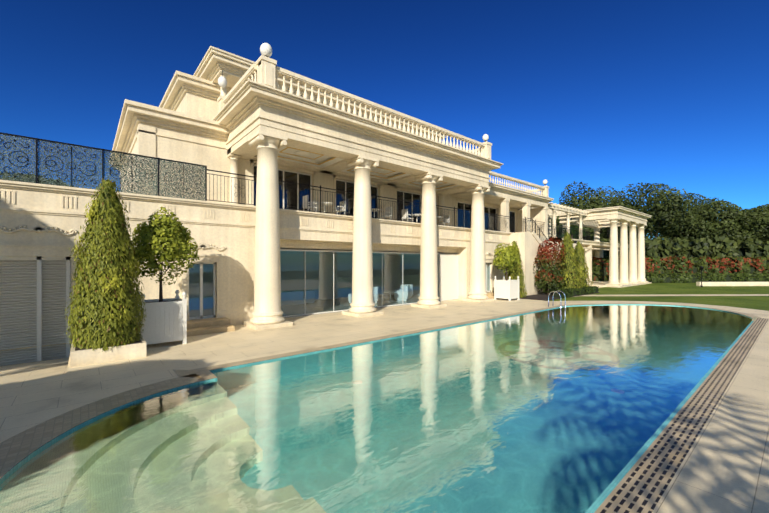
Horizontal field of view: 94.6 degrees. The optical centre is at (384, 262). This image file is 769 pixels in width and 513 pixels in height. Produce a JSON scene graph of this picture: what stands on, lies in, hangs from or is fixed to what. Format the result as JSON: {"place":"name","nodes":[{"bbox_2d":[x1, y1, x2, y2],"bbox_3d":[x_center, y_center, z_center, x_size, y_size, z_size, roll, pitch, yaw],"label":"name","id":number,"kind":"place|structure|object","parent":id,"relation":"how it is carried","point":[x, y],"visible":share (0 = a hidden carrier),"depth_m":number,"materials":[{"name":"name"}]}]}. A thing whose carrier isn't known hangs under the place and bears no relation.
{"place":"outdoors","nodes":[
{"label":"outdoors","id":0,"kind":"place"},
{"bbox_2d":[0,358,68,384],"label":"service apron","id":1,"kind":"object","parent":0,"point":[18,373],"visible":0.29,"depth_m":8.57,"materials":[{"name":"stone"}]},
{"bbox_2d":[0,370,216,477],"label":"pool edge tiles","id":2,"kind":"object","parent":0,"point":[16,449],"visible":1,"depth_m":5.54,"materials":[{"name":"grey stone"}]},
{"bbox_2d":[0,304,750,481],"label":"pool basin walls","id":3,"kind":"structure","parent":0,"point":[37,450],"depth_m":8.14,"materials":[{"name":"teal tile"}]},
{"bbox_2d":[0,305,751,512],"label":"pool water","id":4,"kind":"structure","parent":3,"relation":"in","point":[569,409],"depth_m":5.36,"materials":[{"name":"teal liquid"}]},
{"bbox_2d":[0,287,768,512],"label":"pool deck paving","id":5,"kind":"structure","parent":0,"point":[723,467],"depth_m":7.22,"materials":[{"name":"stone"}]},
{"bbox_2d":[70,337,145,367],"bbox_3d":[-7.135,2.261,9.189,1.480,0.360,1.200,0,0,-40],"label":"planter","id":6,"kind":"object","parent":5,"relation":"on","point":[98,355],"visible":0.71,"depth_m":8.69,"materials":[{"name":"beige paint"}]},
{"bbox_2d":[75,338,141,350],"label":"planter soil","id":7,"kind":"structure","parent":6,"relation":"on","point":[77,348],"depth_m":8.70,"materials":[{"name":"brown soil"}]},
{"bbox_2d":[64,177,146,351],"bbox_3d":[-7.170,-0.002,9.200,1.688,4.411,1.797,0,0,-40],"label":"thuja","id":8,"kind":"object","parent":7,"relation":"on","point":[110,208],"depth_m":8.81,"materials":[{"name":"green plant"}]},
{"bbox_2d":[138,290,186,344],"bbox_3d":[-6.766,1.656,10.741,1.170,1.570,1.164,0,0,-40],"label":"planter box","id":9,"kind":"object","parent":5,"relation":"on","point":[164,322],"visible":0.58,"depth_m":10.35,"materials":[{"name":"white paint"}]},
{"bbox_2d":[132,207,199,301],"bbox_3d":[-6.700,-0.219,10.721,2.023,2.920,1.575,0,0,-40],"label":"orange tree","id":10,"kind":"object","parent":9,"relation":"in","point":[152,237],"depth_m":10.46,"materials":[{"name":"plant"}]},
{"bbox_2d":[207,294,458,317],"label":"interior floor","id":11,"kind":"structure","parent":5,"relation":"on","point":[305,310],"depth_m":20.10,"materials":[{"name":"beige"}]},
{"bbox_2d":[281,284,412,304],"bbox_3d":[-1.964,1.961,21.537,9.318,0.960,3.453,0,0,-24],"label":"indoor furniture","id":12,"kind":"object","parent":11,"relation":"on","point":[309,296],"depth_m":21.30,"materials":[{"name":"beige fabric"}]},
{"bbox_2d":[187,292,501,336],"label":"door steps","id":13,"kind":"structure","parent":5,"relation":"on","point":[206,326],"depth_m":12.47,"materials":[{"name":"stone"}]},
{"bbox_2d":[192,304,760,369],"bbox_3d":[6.057,2.437,15.181,24.412,0.001,7.228,0,0,-19],"label":"pool coping","id":14,"kind":"object","parent":5,"relation":"on","point":[754,317],"visible":0.88,"depth_m":11.10,"materials":[{"name":"beige stone"}]},
{"bbox_2d":[548,290,565,308],"bbox_3d":[9.496,2.440,19.509,0.584,1.802,0.732,0,0,-40],"label":"pool ladder","id":15,"kind":"object","parent":14,"relation":"on","point":[560,298],"visible":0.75,"depth_m":19.42,"materials":[{"name":"silver metal"}]},
{"bbox_2d":[494,276,518,300],"bbox_3d":[8.050,1.656,23.342,1.170,1.570,1.164,0,0,-40],"label":"planter box","id":16,"kind":"object","parent":5,"relation":"on","point":[506,289],"visible":1,"depth_m":22.96,"materials":[{"name":"white paint"}]},
{"bbox_2d":[492,243,521,279],"bbox_3d":[8.049,-0.040,23.283,1.893,2.562,1.886,0,0,-40],"label":"orange tree","id":17,"kind":"object","parent":16,"relation":"in","point":[507,257],"depth_m":22.91,"materials":[{"name":"plant"}]},
{"bbox_2d":[585,320,753,512],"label":"pool edge","id":18,"kind":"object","parent":5,"relation":"on","point":[601,498],"depth_m":4.75,"materials":[{"name":"teal tile"}]},
{"bbox_2d":[594,318,767,512],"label":"drain grate","id":19,"kind":"object","parent":5,"relation":"in","point":[642,485],"visible":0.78,"depth_m":4.78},
{"bbox_2d":[549,283,768,310],"bbox_3d":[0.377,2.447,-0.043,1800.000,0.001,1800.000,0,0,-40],"label":"lawn","id":20,"kind":"structure","parent":0,"point":[756,302],"depth_m":25.64,"materials":[{"name":"green plant"}]},
{"bbox_2d":[2,173,70,186],"bbox_3d":[-27.764,-2.341,28.518,7.147,9.565,6.458,0,0,-40],"label":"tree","id":21,"kind":"object","parent":20,"relation":"on","point":[33,178],"depth_m":27.52,"materials":[{"name":"green plant"}]},
{"bbox_2d":[0,46,651,342],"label":"house facade","id":22,"kind":"structure","parent":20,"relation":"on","point":[185,121],"depth_m":15.59,"materials":[{"name":"beige stone"}]},
{"bbox_2d":[0,248,456,364],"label":"interior shell","id":23,"kind":"object","parent":22,"relation":"in","point":[320,258],"visible":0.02,"depth_m":21.88,"materials":[{"name":"white"}]},
{"bbox_2d":[0,164,513,365],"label":"white joinery","id":24,"kind":"object","parent":22,"relation":"attached to","point":[448,276],"visible":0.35,"depth_m":10.52,"materials":[{"name":"paint"}]},
{"bbox_2d":[189,251,489,316],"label":"ground floor glazing","id":25,"kind":"structure","parent":24,"relation":"in","point":[326,281],"depth_m":17.40,"materials":[{"name":"glass"}]},
{"bbox_2d":[0,55,628,258],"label":"iron railings","id":26,"kind":"object","parent":22,"relation":"on","point":[585,235],"visible":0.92,"depth_m":14.18,"materials":[{"name":"black metal"}]},
{"bbox_2d":[0,134,204,200],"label":"railing panel","id":27,"kind":"object","parent":26,"relation":"on","point":[20,177],"depth_m":11.09,"materials":[{"name":"black metal"}]},
{"bbox_2d":[278,146,459,189],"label":"portico ceiling","id":28,"kind":"structure","parent":22,"relation":"on","point":[312,156],"depth_m":17.98,"materials":[{"name":"paint"}]},
{"bbox_2d":[278,146,455,188],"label":"ceiling gold trim","id":29,"kind":"structure","parent":28,"relation":"attached to","point":[349,169],"depth_m":17.91,"materials":[{"name":"orange"}]},
{"bbox_2d":[218,43,547,204],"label":"ball finials","id":30,"kind":"object","parent":22,"relation":"on","point":[266,49],"visible":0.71,"depth_m":16.18,"materials":[{"name":"white stone"}]},
{"bbox_2d":[254,166,514,232],"bbox_3d":[2.816,-3.464,24.837,23.960,2.410,0.008,0,0,-40],"label":"window glass","id":31,"kind":"object","parent":22,"relation":"attached to","point":[292,178],"visible":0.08,"depth_m":20.71,"materials":[{"name":"glass"}]},
{"bbox_2d":[217,55,647,329],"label":"house columns","id":32,"kind":"structure","parent":22,"relation":"on","point":[267,312],"depth_m":16.46,"materials":[{"name":"beige stone"}]},
{"bbox_2d":[558,226,585,238],"bbox_3d":[19.778,-2.967,37.576,2.959,1.708,3.072,0,0,-40],"label":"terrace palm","id":33,"kind":"object","parent":22,"relation":"on","point":[572,228],"visible":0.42,"depth_m":37.32,"materials":[{"name":"green plant"}]},
{"bbox_2d":[501,241,527,298],"bbox_3d":[9.069,0.496,24.755,1.669,4.117,1.779,0,0,-40],"label":"thuja","id":34,"kind":"object","parent":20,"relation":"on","point":[521,292],"depth_m":24.32,"materials":[{"name":"green plant"}]},
{"bbox_2d":[519,292,599,300],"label":"shrub bed soil","id":35,"kind":"structure","parent":20,"relation":"on","point":[543,297],"depth_m":24.43,"materials":[{"name":"brown soil"}]},
{"bbox_2d":[533,237,567,294],"bbox_3d":[12.245,0.243,26.538,2.628,4.396,2.410,0,0,-40],"label":"photinia shrub","id":36,"kind":"object","parent":35,"relation":"on","point":[552,275],"depth_m":26.11,"materials":[{"name":"plant"}]},
{"bbox_2d":[558,240,576,287],"bbox_3d":[13.962,0.152,27.077,1.320,4.539,1.256,0,0,-40],"label":"thuja","id":37,"kind":"object","parent":35,"relation":"on","point":[568,268],"visible":0.17,"depth_m":26.64,"materials":[{"name":"green plant"}]},
{"bbox_2d":[555,232,584,288],"bbox_3d":[14.021,0.089,27.201,2.148,4.902,2.255,0,0,-15],"label":"conical shrub","id":38,"kind":"object","parent":35,"relation":"on","point":[568,239],"visible":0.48,"depth_m":26.55,"materials":[{"name":"green plant"}]},
{"bbox_2d":[576,250,586,286],"bbox_3d":[15.728,0.443,28.705,1.117,3.957,1.063,0,0,-40],"label":"thuja","id":39,"kind":"object","parent":35,"relation":"on","point":[583,270],"visible":0.06,"depth_m":28.34,"materials":[{"name":"green plant"}]},
{"bbox_2d":[574,241,592,286],"bbox_3d":[15.710,0.382,28.641,1.909,4.338,1.810,0,0,-40],"label":"conical shrub","id":40,"kind":"object","parent":35,"relation":"on","point":[578,246],"visible":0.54,"depth_m":28.28,"materials":[{"name":"green plant"}]},
{"bbox_2d":[551,286,598,298],"bbox_3d":[14.507,2.147,26.607,7.115,0.728,0.939,0,0,-40],"label":"box hedge","id":41,"kind":"object","parent":20,"relation":"on","point":[589,288],"depth_m":25.84,"materials":[{"name":"green plant"}]},
{"bbox_2d":[548,181,627,239],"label":"garden tree","id":42,"kind":"object","parent":20,"relation":"on","point":[585,203],"depth_m":53.81,"materials":[{"name":"green plant"}]},
{"bbox_2d":[571,186,657,239],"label":"garden tree","id":43,"kind":"object","parent":20,"relation":"on","point":[612,201],"visible":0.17,"depth_m":63.66,"materials":[{"name":"green plant"}]},
{"bbox_2d":[613,182,716,240],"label":"garden tree","id":44,"kind":"object","parent":20,"relation":"on","point":[671,212],"depth_m":57.38,"materials":[{"name":"green plant"}]},
{"bbox_2d":[561,235,768,258],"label":"hedge","id":45,"kind":"object","parent":20,"relation":"on","point":[750,247],"depth_m":50.15,"materials":[{"name":"green plant"}]},
{"bbox_2d":[592,256,768,280],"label":"photinia hedge","id":46,"kind":"object","parent":20,"relation":"on","point":[741,264],"depth_m":44.14,"materials":[{"name":"plant"}]},
{"bbox_2d":[644,192,730,239],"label":"garden tree","id":47,"kind":"object","parent":20,"relation":"on","point":[701,202],"visible":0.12,"depth_m":74.79,"materials":[{"name":"green plant"}]},
{"bbox_2d":[607,272,768,282],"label":"hedge","id":48,"kind":"object","parent":20,"relation":"on","point":[681,278],"depth_m":42.66,"materials":[{"name":"green plant"}]},
{"bbox_2d":[700,266,702,286],"bbox_3d":[31.600,1.376,35.345,0.320,2.130,0.320,0,0,-40],"label":"garden lamp post","id":49,"kind":"object","parent":20,"relation":"on","point":[701,269],"visible":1,"depth_m":35.32,"materials":[{"name":"black metal"}]},
{"bbox_2d":[668,200,768,241],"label":"garden tree","id":50,"kind":"object","parent":20,"relation":"on","point":[736,214],"visible":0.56,"depth_m":57.10,"materials":[{"name":"green plant"}]},
{"bbox_2d":[696,282,768,285],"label":"garden wall","id":51,"kind":"structure","parent":20,"relation":"on","point":[733,283],"depth_m":36.86,"materials":[{"name":"beige paint"}]},
{"bbox_2d":[702,209,768,239],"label":"garden tree","id":52,"kind":"object","parent":20,"relation":"on","point":[746,232],"depth_m":54.03,"materials":[{"name":"green plant"}]},
{"bbox_2d":[575,294,768,296],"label":"garden path","id":53,"kind":"structure","parent":0,"point":[686,295],"depth_m":26.35,"materials":[{"name":"stone"}]}
]}

